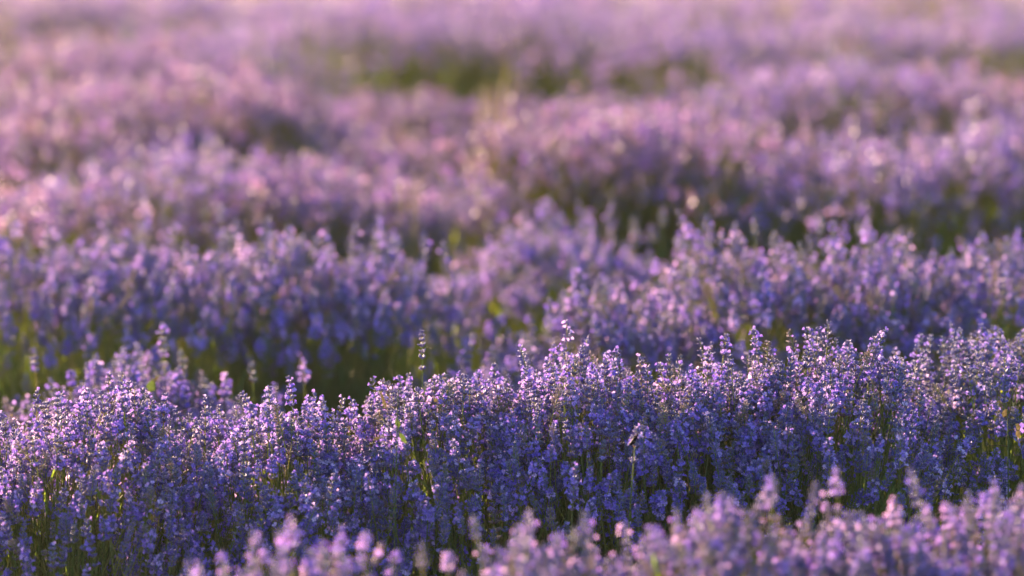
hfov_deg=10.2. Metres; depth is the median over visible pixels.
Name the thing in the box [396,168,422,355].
grass tuft
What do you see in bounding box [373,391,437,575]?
weed
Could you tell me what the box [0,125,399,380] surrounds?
lavender bush
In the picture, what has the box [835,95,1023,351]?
lavender bush
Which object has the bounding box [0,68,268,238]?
lavender bush
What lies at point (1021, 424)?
lavender bush
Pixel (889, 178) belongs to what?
lavender bush
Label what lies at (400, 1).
lavender bush
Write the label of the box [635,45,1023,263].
lavender bush
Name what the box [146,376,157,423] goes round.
weed
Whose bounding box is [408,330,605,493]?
lavender bush
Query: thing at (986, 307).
lavender bush
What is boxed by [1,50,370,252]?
lavender bush
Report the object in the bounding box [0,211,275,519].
lavender bush
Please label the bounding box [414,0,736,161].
lavender bush
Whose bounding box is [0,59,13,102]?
lavender bush
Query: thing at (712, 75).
lavender bush
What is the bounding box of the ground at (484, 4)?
[0,0,1023,518]
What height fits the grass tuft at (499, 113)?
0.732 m
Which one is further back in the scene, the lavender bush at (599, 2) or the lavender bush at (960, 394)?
the lavender bush at (599, 2)
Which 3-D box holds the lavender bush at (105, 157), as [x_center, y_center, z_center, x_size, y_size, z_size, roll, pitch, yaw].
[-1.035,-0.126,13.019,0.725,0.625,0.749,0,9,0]
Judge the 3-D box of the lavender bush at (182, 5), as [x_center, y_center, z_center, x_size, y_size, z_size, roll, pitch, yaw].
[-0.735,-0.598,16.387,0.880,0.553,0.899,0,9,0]
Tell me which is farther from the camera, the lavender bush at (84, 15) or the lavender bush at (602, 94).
the lavender bush at (84, 15)
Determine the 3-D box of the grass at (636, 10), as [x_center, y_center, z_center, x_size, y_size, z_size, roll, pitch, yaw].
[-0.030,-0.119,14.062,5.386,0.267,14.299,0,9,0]
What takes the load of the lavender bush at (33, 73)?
on the ground at (484, 4)
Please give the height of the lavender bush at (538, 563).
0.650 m
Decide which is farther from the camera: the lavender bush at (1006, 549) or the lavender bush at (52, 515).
the lavender bush at (52, 515)
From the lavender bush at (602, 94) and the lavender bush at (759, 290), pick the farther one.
the lavender bush at (602, 94)
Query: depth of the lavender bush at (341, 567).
7.90 m
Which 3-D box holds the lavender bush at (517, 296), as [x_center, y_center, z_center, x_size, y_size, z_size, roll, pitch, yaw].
[0.112,0.139,11.258,0.721,0.629,0.719,0,9,0]
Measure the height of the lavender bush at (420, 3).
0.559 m
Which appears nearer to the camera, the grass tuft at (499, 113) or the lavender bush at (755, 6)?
the grass tuft at (499, 113)
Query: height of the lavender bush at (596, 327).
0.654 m
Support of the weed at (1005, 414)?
on the ground at (484, 4)
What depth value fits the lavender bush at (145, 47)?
15.01 m
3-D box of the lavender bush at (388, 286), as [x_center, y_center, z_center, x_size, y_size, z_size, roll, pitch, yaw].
[-0.276,0.207,10.665,0.610,0.670,0.610,0,9,0]
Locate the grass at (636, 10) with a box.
[2,0,1016,189]
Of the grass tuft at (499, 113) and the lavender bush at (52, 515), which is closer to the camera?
the lavender bush at (52, 515)
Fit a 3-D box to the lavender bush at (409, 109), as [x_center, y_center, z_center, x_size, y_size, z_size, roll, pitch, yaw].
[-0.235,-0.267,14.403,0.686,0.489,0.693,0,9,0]
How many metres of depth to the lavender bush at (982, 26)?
14.96 m
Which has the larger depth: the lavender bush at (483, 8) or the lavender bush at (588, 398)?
the lavender bush at (483, 8)
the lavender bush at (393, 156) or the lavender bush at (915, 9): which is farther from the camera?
the lavender bush at (915, 9)
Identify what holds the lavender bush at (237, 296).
on the ground at (484, 4)
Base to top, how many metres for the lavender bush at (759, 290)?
0.712 m
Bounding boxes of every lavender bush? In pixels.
[0,0,192,112]
[0,0,274,110]
[0,10,282,166]
[0,28,221,179]
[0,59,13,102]
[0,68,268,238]
[0,92,209,271]
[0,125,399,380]
[0,168,235,401]
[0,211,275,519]
[0,322,310,566]
[0,329,53,420]
[0,369,291,575]
[0,430,120,575]
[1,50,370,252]
[4,204,441,503]
[44,375,509,575]
[52,5,389,166]
[107,0,395,98]
[111,73,394,259]
[149,148,494,393]
[184,515,481,575]
[187,0,545,172]
[211,216,513,503]
[244,0,553,110]
[260,330,704,575]
[288,82,543,260]
[289,123,491,274]
[292,168,573,374]
[317,0,670,168]
[352,0,640,96]
[390,195,750,382]
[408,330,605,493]
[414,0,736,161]
[415,319,859,575]
[432,80,743,337]
[435,0,771,86]
[441,509,658,575]
[449,75,689,221]
[490,259,794,469]
[512,4,849,184]
[519,93,919,358]
[577,210,1015,452]
[580,320,1007,575]
[603,58,915,265]
[612,0,914,108]
[617,466,950,575]
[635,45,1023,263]
[677,0,1017,154]
[689,116,1023,364]
[741,227,1023,504]
[745,0,1023,104]
[766,321,1023,575]
[772,467,1023,575]
[795,56,1023,237]
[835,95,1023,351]
[848,0,1023,163]
[873,492,1023,575]
[911,253,1023,474]
[937,380,1023,563]
[957,0,1023,91]
[963,183,1022,330]
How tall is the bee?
0.021 m
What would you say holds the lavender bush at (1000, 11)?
on the ground at (484, 4)
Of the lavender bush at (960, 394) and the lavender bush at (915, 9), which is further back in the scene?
the lavender bush at (915, 9)
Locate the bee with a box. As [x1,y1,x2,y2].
[628,433,638,445]
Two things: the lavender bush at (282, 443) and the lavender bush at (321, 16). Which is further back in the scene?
the lavender bush at (321, 16)
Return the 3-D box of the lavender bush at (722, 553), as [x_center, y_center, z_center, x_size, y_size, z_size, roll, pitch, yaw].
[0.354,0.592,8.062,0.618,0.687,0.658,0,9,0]
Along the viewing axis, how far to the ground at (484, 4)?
20.71 m
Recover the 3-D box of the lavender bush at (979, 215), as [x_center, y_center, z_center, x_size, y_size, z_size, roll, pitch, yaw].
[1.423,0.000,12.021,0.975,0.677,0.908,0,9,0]
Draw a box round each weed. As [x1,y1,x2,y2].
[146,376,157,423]
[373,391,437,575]
[985,409,1020,510]
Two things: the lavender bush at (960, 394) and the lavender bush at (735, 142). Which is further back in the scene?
the lavender bush at (735, 142)
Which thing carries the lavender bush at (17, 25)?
on the ground at (484, 4)
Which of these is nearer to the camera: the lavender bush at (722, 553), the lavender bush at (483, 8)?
the lavender bush at (722, 553)
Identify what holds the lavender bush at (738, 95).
on the ground at (484, 4)
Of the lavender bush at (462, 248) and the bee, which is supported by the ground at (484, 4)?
the lavender bush at (462, 248)
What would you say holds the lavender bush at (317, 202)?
on the ground at (484, 4)
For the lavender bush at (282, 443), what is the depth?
9.01 m
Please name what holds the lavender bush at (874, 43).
on the ground at (484, 4)
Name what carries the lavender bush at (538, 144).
on the ground at (484, 4)
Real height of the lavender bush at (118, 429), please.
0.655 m
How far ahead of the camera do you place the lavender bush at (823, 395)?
9.06 m
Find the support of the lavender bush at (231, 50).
on the ground at (484, 4)
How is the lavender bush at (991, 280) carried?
on the ground at (484, 4)
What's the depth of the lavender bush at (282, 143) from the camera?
13.42 m
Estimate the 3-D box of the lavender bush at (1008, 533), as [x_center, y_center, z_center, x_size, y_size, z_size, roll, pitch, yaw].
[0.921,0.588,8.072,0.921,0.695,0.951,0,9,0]
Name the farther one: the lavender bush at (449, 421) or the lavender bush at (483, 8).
the lavender bush at (483, 8)
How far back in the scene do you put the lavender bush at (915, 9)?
16.68 m
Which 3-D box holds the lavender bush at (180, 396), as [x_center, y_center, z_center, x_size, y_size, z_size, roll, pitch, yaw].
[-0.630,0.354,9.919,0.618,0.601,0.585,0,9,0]
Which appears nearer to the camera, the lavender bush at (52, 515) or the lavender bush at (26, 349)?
the lavender bush at (52, 515)
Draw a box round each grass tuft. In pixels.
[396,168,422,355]
[473,59,514,253]
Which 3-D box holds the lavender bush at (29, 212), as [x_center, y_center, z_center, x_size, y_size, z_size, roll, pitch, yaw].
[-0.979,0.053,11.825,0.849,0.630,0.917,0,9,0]
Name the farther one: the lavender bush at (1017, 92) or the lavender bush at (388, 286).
the lavender bush at (1017, 92)

